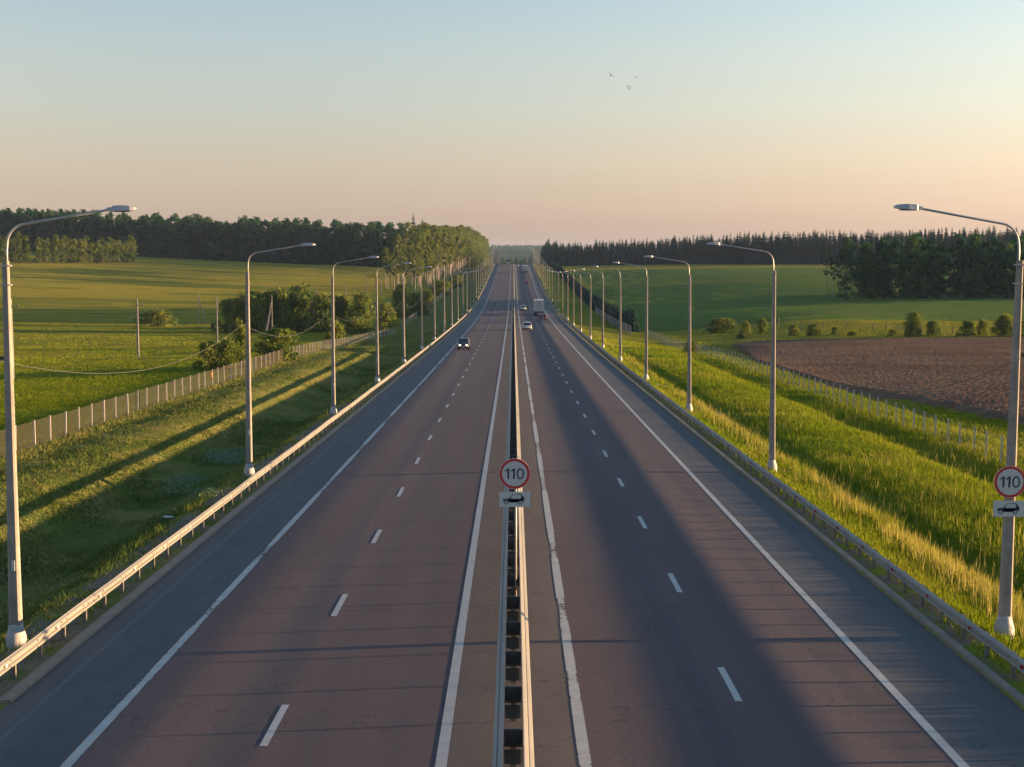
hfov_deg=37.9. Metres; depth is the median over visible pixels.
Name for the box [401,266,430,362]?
street lamp
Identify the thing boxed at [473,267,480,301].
street lamp
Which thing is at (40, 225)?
broadleaf tree
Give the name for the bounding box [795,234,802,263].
spruce tree
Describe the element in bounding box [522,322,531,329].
car
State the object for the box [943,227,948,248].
spruce tree
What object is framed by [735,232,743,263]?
spruce tree
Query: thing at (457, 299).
street lamp
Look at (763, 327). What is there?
bush
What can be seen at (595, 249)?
spruce tree
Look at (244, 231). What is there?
broadleaf tree
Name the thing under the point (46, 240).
young tree
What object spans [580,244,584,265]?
spruce tree
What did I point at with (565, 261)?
spruce tree
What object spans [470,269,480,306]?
street lamp
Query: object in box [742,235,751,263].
spruce tree
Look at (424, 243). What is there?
birch tree
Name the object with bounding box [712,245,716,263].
spruce tree
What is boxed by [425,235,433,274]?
birch tree
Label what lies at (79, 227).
broadleaf tree
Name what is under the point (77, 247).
young tree
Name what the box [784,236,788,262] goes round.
spruce tree
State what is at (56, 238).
young tree
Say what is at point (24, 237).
young tree
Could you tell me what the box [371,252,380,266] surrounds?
undergrowth tree
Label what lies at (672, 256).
spruce tree
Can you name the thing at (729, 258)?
spruce tree
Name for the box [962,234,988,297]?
broadleaf tree
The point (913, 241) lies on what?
broadleaf tree
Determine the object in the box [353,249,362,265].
undergrowth tree
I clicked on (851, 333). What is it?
bush
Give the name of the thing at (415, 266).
birch tree
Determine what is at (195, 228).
broadleaf tree
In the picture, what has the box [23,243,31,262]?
young tree
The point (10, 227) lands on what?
broadleaf tree
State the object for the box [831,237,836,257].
spruce tree
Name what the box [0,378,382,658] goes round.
verge weeds
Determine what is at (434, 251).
birch tree
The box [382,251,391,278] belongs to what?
birch tree
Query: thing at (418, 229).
tall leafy tree
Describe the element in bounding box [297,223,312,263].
broadleaf tree
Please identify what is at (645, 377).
street lamp
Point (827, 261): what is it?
slender birch
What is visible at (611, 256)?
spruce tree
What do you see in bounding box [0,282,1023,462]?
meadow grass
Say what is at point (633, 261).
spruce tree
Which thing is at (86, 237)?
young tree
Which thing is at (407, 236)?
tall leafy tree
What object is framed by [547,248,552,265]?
spruce tree
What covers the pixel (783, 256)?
spruce tree
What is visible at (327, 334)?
bush
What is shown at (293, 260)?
undergrowth tree
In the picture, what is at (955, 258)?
spruce tree
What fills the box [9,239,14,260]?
young tree
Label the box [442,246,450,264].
birch tree
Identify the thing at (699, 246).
spruce tree
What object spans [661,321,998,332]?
stock fence
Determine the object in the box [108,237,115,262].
young tree
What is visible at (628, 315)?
hedge spruce
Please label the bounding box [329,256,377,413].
street lamp
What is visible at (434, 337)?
street lamp
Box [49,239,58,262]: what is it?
young tree
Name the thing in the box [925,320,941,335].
bush
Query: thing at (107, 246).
young tree
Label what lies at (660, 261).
spruce tree
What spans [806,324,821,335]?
bush
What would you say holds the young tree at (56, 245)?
on the ground at (742, 291)
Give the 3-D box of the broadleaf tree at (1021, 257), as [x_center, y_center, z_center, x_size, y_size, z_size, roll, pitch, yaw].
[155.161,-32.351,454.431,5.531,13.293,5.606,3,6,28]
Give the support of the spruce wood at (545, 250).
on the ground at (742, 291)
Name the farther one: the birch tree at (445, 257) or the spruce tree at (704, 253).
the spruce tree at (704, 253)
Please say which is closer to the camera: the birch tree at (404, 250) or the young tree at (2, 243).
the birch tree at (404, 250)
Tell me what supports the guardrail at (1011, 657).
on the ground at (742, 291)
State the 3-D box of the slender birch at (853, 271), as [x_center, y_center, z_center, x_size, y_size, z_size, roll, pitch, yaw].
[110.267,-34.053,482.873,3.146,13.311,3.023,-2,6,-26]
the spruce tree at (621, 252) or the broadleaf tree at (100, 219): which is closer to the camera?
the broadleaf tree at (100, 219)
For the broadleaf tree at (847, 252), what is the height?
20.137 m
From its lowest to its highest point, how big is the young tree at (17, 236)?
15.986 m
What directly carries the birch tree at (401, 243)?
on the ground at (742, 291)
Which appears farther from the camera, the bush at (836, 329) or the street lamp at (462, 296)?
the street lamp at (462, 296)
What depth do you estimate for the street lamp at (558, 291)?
430.63 m
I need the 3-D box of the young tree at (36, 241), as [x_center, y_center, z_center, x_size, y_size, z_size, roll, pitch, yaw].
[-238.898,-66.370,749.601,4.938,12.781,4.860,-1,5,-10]
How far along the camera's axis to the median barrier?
38.15 m
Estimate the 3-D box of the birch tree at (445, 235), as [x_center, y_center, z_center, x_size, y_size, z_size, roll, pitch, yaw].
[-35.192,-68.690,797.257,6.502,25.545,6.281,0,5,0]
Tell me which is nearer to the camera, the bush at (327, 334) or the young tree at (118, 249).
the bush at (327, 334)
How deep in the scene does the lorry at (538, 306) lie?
385.75 m
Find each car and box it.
[457,338,469,349]
[520,305,525,310]
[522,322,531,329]
[539,314,546,319]
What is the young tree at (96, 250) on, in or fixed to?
on the ground at (742, 291)
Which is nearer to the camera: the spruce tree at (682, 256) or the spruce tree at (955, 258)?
the spruce tree at (955, 258)
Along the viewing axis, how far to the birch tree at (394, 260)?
641.33 m
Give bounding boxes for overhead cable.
[0,275,477,373]
[544,270,1023,391]
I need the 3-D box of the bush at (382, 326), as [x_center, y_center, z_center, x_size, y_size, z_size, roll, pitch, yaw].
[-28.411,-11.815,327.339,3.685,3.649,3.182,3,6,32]
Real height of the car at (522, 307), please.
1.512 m
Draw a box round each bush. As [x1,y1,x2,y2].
[132,308,178,326]
[191,340,223,371]
[210,298,260,332]
[212,337,239,369]
[232,288,270,331]
[232,318,245,367]
[250,327,301,363]
[254,287,304,332]
[279,282,317,331]
[288,290,315,301]
[299,293,341,332]
[320,318,346,344]
[328,293,353,330]
[342,316,372,333]
[344,291,375,330]
[378,302,400,328]
[378,321,390,335]
[391,283,414,317]
[406,292,432,316]
[422,290,433,307]
[430,280,452,295]
[448,275,464,287]
[682,340,703,351]
[701,318,740,332]
[735,334,744,338]
[739,320,751,334]
[756,318,769,334]
[787,325,799,335]
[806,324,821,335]
[831,326,839,334]
[846,331,857,335]
[885,329,897,335]
[901,311,922,336]
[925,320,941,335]
[955,319,976,335]
[975,319,988,335]
[990,313,1012,336]
[1009,320,1023,336]
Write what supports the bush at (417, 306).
on the ground at (742, 291)
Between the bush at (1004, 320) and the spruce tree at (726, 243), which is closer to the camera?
the bush at (1004, 320)
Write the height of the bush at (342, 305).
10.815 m
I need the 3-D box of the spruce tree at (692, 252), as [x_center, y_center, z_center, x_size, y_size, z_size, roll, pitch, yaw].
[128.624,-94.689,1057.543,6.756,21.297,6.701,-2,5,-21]
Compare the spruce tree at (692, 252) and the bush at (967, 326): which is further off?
the spruce tree at (692, 252)
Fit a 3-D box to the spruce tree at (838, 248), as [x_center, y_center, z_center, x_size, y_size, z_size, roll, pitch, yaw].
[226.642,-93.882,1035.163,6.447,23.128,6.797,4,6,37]
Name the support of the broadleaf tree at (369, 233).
on the ground at (742, 291)
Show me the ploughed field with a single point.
(909, 367)
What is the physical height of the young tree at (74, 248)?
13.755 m
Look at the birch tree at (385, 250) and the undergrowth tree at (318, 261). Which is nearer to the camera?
the birch tree at (385, 250)
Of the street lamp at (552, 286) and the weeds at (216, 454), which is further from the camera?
the street lamp at (552, 286)
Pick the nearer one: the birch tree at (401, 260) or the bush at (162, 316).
the bush at (162, 316)
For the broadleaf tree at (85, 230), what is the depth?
956.88 m
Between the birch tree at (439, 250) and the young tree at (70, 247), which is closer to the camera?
the birch tree at (439, 250)
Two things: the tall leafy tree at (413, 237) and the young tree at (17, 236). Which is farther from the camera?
the tall leafy tree at (413, 237)
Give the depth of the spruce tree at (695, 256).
1055.12 m
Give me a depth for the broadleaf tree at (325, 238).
906.53 m
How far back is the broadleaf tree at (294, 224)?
914.63 m
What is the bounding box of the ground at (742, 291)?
[0,251,1023,709]
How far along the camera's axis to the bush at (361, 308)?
360.68 m
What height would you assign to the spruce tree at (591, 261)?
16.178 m
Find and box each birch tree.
[381,247,389,285]
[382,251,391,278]
[388,252,394,287]
[389,256,398,289]
[392,234,401,283]
[396,256,401,273]
[398,239,407,282]
[398,252,407,272]
[400,248,407,284]
[401,257,409,289]
[404,241,416,285]
[408,254,414,286]
[410,252,419,291]
[413,239,421,283]
[413,259,421,275]
[414,236,424,284]
[417,249,424,288]
[419,258,423,275]
[422,240,429,281]
[423,250,432,287]
[424,259,430,286]
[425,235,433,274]
[428,248,436,286]
[430,246,437,284]
[433,234,443,280]
[433,243,441,281]
[438,254,444,279]
[441,245,448,274]
[442,231,451,276]
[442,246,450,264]
[445,244,454,263]
[446,235,455,272]
[450,234,456,275]
[453,242,458,274]
[455,235,463,273]
[457,233,465,272]
[461,241,466,263]
[464,240,468,269]
[467,239,473,265]
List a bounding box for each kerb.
[0,266,494,703]
[532,266,1023,706]
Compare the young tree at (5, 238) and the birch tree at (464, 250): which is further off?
the birch tree at (464, 250)
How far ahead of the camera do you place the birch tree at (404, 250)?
678.00 m
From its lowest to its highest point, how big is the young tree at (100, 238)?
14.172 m
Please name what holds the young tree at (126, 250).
on the ground at (742, 291)
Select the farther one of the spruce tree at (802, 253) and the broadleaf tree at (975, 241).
the spruce tree at (802, 253)
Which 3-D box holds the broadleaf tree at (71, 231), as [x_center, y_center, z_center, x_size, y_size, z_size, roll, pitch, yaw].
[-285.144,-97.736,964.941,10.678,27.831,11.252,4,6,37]
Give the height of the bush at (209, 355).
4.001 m
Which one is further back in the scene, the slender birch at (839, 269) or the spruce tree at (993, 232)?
the spruce tree at (993, 232)
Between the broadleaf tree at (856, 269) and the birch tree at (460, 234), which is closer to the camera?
the broadleaf tree at (856, 269)
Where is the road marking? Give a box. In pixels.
[61,264,969,766]
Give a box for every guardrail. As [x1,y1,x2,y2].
[0,263,496,679]
[530,263,1023,678]
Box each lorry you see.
[522,265,526,272]
[534,299,543,315]
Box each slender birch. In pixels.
[823,249,832,296]
[829,256,837,297]
[834,252,844,292]
[842,254,850,274]
[848,258,857,297]
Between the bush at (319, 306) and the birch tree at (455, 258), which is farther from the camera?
the birch tree at (455, 258)
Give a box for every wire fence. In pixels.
[15,328,390,450]
[402,267,469,322]
[595,310,626,331]
[651,331,1002,463]
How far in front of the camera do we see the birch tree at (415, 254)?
723.79 m
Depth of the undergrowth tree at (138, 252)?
944.85 m
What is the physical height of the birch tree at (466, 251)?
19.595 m
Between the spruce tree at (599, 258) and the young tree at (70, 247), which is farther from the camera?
the spruce tree at (599, 258)
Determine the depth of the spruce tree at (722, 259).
1052.99 m
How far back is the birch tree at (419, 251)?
664.63 m
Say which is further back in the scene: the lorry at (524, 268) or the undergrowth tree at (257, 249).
the undergrowth tree at (257, 249)
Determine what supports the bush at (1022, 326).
on the ground at (742, 291)
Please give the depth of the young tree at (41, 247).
751.21 m
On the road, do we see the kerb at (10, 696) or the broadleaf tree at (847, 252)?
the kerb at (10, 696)
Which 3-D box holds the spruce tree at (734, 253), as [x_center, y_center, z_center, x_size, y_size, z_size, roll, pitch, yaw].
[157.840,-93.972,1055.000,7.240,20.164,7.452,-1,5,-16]
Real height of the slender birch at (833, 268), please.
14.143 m
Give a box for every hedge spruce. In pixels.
[622,309,631,328]
[627,310,640,331]
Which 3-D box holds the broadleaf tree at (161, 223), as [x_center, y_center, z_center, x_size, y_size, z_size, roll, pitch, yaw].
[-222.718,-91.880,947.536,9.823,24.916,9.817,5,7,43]
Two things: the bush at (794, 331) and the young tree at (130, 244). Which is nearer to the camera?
the bush at (794, 331)
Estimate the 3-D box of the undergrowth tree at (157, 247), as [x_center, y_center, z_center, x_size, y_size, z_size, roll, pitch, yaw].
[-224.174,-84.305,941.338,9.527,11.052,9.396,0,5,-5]
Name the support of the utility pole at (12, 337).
on the ground at (742, 291)
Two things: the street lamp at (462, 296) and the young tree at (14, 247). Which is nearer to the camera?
the street lamp at (462, 296)
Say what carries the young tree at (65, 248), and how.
on the ground at (742, 291)
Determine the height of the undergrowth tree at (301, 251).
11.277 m
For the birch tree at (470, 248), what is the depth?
983.22 m
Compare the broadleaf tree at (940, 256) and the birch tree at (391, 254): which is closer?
the broadleaf tree at (940, 256)
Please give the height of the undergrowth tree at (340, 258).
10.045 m
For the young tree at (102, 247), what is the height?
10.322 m
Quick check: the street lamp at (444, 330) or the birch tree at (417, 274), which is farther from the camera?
the birch tree at (417, 274)
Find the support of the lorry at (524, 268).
on the road
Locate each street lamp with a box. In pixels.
[0,205,135,648]
[242,243,315,475]
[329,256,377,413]
[374,262,410,382]
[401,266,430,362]
[419,269,443,349]
[433,270,453,339]
[443,271,461,331]
[450,272,461,325]
[457,272,466,319]
[462,271,475,315]
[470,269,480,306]
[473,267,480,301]
[541,264,549,296]
[547,267,552,300]
[547,270,559,310]
[550,271,563,314]
[559,272,568,319]
[563,271,581,330]
[563,272,574,324]
[571,270,591,338]
[581,269,604,348]
[592,266,622,360]
[612,262,649,379]
[644,255,692,411]
[707,242,778,471]
[894,204,1023,638]
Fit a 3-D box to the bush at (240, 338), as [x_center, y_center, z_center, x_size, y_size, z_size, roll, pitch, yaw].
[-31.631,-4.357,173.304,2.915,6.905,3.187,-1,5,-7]
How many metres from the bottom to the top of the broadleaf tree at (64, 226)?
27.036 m
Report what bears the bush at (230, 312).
on the ground at (742, 291)
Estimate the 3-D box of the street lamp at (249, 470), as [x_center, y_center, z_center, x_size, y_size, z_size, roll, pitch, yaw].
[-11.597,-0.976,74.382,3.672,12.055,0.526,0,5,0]
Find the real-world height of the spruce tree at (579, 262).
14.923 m
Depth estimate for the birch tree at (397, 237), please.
700.56 m
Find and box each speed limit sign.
[499,458,529,595]
[993,466,1023,516]
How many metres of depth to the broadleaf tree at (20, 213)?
979.79 m
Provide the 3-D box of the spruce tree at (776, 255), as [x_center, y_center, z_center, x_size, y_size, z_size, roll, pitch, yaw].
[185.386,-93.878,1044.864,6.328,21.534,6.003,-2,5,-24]
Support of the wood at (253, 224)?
on the ground at (742, 291)
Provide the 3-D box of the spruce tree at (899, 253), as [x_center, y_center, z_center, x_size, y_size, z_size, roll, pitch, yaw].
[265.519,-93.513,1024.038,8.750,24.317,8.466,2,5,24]
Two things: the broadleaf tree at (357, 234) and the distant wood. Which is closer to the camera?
the broadleaf tree at (357, 234)
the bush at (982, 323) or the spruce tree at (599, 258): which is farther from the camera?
the spruce tree at (599, 258)
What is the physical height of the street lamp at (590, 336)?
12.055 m
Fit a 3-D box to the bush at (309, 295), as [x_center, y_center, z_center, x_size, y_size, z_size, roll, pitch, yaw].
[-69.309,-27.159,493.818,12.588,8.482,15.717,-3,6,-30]
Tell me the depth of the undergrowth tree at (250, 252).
919.63 m
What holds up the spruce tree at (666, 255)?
on the ground at (742, 291)
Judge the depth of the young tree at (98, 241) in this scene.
778.93 m
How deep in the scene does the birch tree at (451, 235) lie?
829.85 m
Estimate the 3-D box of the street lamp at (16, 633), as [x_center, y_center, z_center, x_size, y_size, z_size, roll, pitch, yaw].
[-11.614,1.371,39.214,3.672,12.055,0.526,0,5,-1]
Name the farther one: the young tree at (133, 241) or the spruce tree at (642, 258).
the spruce tree at (642, 258)
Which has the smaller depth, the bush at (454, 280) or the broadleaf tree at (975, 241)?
the broadleaf tree at (975, 241)
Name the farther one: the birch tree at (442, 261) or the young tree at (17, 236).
the young tree at (17, 236)
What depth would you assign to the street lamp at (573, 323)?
324.14 m
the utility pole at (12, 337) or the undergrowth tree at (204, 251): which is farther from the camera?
the undergrowth tree at (204, 251)
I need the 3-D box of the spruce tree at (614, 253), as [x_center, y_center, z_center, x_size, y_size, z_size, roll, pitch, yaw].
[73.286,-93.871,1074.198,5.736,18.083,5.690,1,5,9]
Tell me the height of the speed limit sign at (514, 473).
4.345 m
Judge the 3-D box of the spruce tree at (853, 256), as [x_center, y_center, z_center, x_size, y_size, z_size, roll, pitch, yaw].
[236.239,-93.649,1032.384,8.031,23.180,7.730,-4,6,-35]
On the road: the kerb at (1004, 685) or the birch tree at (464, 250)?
the kerb at (1004, 685)
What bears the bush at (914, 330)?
on the ground at (742, 291)
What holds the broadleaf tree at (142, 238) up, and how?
on the ground at (742, 291)
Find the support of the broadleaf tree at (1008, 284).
on the ground at (742, 291)
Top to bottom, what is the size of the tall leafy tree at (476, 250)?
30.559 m
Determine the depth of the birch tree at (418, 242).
708.00 m
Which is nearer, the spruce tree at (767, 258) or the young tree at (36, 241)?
the young tree at (36, 241)
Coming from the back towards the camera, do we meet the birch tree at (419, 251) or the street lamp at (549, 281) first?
the birch tree at (419, 251)
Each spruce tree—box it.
[388,222,394,244]
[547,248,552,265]
[551,245,557,261]
[563,247,568,265]
[567,244,570,265]
[570,243,576,265]
[576,246,581,265]
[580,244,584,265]
[584,246,588,265]
[588,245,593,265]
[593,240,597,265]
[596,241,602,264]
[601,242,603,264]
[604,244,609,264]
[609,244,614,264]
[611,244,615,264]
[615,244,621,264]
[619,243,622,262]
[622,240,628,264]
[627,244,630,263]
[631,245,636,264]
[632,245,639,264]
[640,241,646,264]
[646,239,654,264]
[652,243,656,264]
[658,246,663,264]
[662,237,669,264]
[668,238,675,264]
[674,242,678,263]
[677,240,685,264]
[683,237,687,263]
[689,235,694,263]
[693,238,698,263]
[696,240,702,263]
[700,236,706,263]
[705,237,710,263]
[708,234,714,263]
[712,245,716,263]
[719,239,725,263]
[724,236,728,262]
[724,240,733,263]
[732,238,737,263]
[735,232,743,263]
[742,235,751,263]
[749,234,754,262]
[751,239,759,263]
[759,233,765,263]
[765,237,771,264]
[769,236,773,262]
[772,234,779,264]
[779,233,787,263]
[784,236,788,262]
[788,237,794,263]
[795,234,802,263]
[800,232,806,263]
[804,238,808,263]
[809,229,818,263]
[812,235,820,263]
[819,236,826,263]
[825,231,828,247]
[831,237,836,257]
[834,233,841,263]
[850,233,856,262]
[870,230,876,259]
[896,231,901,263]
[936,230,941,250]
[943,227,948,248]
[947,230,953,263]
[949,240,958,262]
[981,230,987,250]
[991,227,995,252]
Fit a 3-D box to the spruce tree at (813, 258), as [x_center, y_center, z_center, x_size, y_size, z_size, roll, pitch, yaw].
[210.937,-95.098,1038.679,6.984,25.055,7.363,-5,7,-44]
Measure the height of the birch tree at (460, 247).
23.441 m
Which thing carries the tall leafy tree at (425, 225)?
on the ground at (742, 291)
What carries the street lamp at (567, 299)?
on the ground at (742, 291)
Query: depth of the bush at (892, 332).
284.93 m
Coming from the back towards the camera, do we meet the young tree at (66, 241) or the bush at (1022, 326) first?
the young tree at (66, 241)
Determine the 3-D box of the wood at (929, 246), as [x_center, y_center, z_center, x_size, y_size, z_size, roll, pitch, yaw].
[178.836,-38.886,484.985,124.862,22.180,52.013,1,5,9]
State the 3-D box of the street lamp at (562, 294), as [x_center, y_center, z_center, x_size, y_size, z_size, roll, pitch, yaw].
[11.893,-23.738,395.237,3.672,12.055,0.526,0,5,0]
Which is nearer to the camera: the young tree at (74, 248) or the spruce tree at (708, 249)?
the young tree at (74, 248)
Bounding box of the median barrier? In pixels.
[492,263,533,766]
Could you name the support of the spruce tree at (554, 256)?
on the ground at (742, 291)
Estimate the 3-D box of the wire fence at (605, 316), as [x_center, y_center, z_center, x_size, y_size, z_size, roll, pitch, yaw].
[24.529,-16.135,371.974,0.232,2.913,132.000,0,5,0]
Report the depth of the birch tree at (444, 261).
775.98 m
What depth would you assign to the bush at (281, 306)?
362.98 m
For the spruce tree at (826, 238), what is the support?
on the ground at (742, 291)
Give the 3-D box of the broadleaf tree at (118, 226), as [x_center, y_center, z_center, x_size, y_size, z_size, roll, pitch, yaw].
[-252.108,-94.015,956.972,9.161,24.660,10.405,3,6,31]
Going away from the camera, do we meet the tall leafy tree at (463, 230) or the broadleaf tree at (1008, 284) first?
the broadleaf tree at (1008, 284)
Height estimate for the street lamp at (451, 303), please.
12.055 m
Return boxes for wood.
[0,208,407,266]
[500,258,536,264]
[540,226,1023,265]
[871,232,1023,297]
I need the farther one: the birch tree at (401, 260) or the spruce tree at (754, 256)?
the spruce tree at (754, 256)
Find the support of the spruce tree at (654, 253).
on the ground at (742, 291)
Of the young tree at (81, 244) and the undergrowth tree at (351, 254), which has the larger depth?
the undergrowth tree at (351, 254)
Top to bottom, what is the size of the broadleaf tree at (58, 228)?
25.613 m
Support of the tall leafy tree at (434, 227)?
on the ground at (742, 291)
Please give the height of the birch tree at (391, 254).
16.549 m
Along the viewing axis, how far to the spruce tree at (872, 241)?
1028.73 m
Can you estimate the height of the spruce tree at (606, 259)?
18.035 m
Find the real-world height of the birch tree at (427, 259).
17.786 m
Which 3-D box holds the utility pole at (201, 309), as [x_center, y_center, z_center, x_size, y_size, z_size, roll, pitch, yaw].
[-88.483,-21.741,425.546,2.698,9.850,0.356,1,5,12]
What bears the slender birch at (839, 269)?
on the ground at (742, 291)
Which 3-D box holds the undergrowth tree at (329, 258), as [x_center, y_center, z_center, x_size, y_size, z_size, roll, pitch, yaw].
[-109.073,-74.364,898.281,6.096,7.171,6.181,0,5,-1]
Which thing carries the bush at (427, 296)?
on the ground at (742, 291)
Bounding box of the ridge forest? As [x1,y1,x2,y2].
[488,244,576,264]
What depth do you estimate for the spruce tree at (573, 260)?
1085.23 m
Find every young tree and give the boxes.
[0,241,5,261]
[2,234,12,260]
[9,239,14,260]
[11,237,20,262]
[14,231,23,259]
[16,238,24,262]
[22,235,30,260]
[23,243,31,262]
[32,239,41,262]
[36,237,45,262]
[42,238,51,262]
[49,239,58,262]
[51,234,60,260]
[51,236,61,262]
[58,238,66,262]
[62,235,68,261]
[64,239,72,262]
[68,238,74,259]
[70,237,79,262]
[74,243,80,261]
[76,239,85,262]
[80,238,88,262]
[84,236,91,259]
[87,242,95,262]
[92,242,100,262]
[94,240,102,262]
[98,237,105,261]
[100,245,105,262]
[104,241,110,262]
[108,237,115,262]
[110,241,117,262]
[114,239,122,262]
[119,245,126,262]
[123,240,130,262]
[127,235,136,262]
[130,240,138,262]
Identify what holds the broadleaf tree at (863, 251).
on the ground at (742, 291)
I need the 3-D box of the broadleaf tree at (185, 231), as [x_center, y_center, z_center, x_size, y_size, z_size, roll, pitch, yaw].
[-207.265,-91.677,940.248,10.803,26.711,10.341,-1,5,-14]
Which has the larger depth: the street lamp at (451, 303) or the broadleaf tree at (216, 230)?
the broadleaf tree at (216, 230)
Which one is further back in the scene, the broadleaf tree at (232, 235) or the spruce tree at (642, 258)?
the spruce tree at (642, 258)
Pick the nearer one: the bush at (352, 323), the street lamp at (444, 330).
the street lamp at (444, 330)
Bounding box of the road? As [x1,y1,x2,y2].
[0,264,1023,766]
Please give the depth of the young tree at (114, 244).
791.86 m
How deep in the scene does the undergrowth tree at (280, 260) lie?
911.82 m
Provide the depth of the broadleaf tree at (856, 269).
501.19 m
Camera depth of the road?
41.93 m
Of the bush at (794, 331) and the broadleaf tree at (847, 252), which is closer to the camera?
the bush at (794, 331)
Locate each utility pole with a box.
[11,299,18,377]
[131,299,142,356]
[198,296,205,323]
[212,294,220,342]
[264,294,272,332]
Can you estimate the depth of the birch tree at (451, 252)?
783.27 m
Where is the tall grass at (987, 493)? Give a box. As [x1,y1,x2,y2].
[588,336,1023,672]
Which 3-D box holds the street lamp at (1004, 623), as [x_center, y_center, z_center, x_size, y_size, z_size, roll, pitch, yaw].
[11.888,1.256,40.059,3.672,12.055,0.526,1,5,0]
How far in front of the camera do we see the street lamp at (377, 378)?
144.84 m
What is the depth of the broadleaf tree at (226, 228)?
934.02 m
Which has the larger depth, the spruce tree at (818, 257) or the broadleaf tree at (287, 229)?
the spruce tree at (818, 257)
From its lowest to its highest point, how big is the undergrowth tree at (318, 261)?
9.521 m
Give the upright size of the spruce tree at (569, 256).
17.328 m
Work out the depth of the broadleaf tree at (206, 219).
938.65 m
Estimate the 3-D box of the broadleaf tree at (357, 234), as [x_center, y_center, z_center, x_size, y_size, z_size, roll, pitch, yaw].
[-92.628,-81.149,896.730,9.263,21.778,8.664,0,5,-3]
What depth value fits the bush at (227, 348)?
168.81 m
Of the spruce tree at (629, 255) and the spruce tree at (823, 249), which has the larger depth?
the spruce tree at (629, 255)
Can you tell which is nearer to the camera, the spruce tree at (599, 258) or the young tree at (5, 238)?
the young tree at (5, 238)
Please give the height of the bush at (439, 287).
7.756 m
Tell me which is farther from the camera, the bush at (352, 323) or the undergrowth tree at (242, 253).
the undergrowth tree at (242, 253)
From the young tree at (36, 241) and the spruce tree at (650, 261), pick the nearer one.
the young tree at (36, 241)
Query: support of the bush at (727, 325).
on the ground at (742, 291)
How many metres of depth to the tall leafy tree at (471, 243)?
1202.24 m
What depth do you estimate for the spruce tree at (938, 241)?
1016.05 m
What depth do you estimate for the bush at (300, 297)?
366.61 m
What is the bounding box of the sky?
[0,0,1023,249]
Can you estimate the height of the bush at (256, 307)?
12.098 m
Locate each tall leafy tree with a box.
[401,222,412,270]
[407,230,415,270]
[409,231,419,277]
[413,228,423,275]
[420,222,429,273]
[431,225,440,271]
[459,224,467,266]
[466,226,473,264]
[473,230,478,264]
[474,235,478,266]
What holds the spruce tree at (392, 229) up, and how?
on the ground at (742, 291)
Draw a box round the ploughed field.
[732,337,1023,425]
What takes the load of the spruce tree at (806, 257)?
on the ground at (742, 291)
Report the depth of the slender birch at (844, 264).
477.27 m
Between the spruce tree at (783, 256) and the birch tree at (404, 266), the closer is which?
the birch tree at (404, 266)
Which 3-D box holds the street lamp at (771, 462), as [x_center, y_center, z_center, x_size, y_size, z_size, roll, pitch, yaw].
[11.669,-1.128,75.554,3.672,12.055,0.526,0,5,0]
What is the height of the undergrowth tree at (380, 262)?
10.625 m
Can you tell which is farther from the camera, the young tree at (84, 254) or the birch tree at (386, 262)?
the young tree at (84, 254)
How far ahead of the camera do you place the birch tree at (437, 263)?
738.09 m
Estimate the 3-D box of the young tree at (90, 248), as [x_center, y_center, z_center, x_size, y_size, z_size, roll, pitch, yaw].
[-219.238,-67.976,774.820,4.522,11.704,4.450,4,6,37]
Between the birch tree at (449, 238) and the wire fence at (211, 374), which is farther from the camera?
the birch tree at (449, 238)
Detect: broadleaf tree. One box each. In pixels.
[5,214,18,250]
[13,207,25,250]
[19,215,30,250]
[23,218,37,251]
[34,212,47,249]
[42,210,59,249]
[54,214,65,237]
[58,212,73,237]
[64,211,78,251]
[76,217,89,242]
[80,220,92,249]
[87,210,101,237]
[94,216,109,241]
[111,218,126,244]
[124,220,137,254]
[134,220,148,256]
[154,220,168,256]
[175,217,190,258]
[188,213,206,258]
[199,216,213,259]
[211,225,224,259]
[221,224,232,260]
[225,225,237,260]
[233,224,246,260]
[236,221,252,261]
[280,223,295,263]
[289,222,301,263]
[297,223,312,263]
[309,221,324,264]
[321,229,332,264]
[341,227,353,265]
[352,231,364,265]
[362,221,377,266]
[370,230,383,266]
[386,234,394,263]
[391,222,404,254]
[835,237,859,299]
[851,246,862,294]
[854,246,874,295]
[855,246,868,296]
[856,242,878,297]
[879,243,901,298]
[898,236,925,298]
[929,251,949,298]
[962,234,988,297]
[996,243,1017,297]
[1011,256,1023,297]
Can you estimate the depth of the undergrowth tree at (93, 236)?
951.86 m
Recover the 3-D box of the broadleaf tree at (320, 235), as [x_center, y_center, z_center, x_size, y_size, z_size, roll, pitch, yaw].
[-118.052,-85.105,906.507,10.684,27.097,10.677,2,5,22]
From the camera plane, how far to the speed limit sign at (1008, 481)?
39.99 m
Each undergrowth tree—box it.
[87,234,98,253]
[135,243,141,255]
[149,241,164,257]
[168,243,176,257]
[186,247,196,258]
[200,241,212,259]
[238,250,246,261]
[245,249,255,261]
[252,244,265,261]
[265,237,279,262]
[277,249,286,262]
[291,251,302,263]
[295,246,308,263]
[312,250,324,264]
[326,254,334,264]
[333,249,344,264]
[347,248,355,265]
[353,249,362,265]
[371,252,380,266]
[377,252,388,267]
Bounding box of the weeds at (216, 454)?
[159,446,253,498]

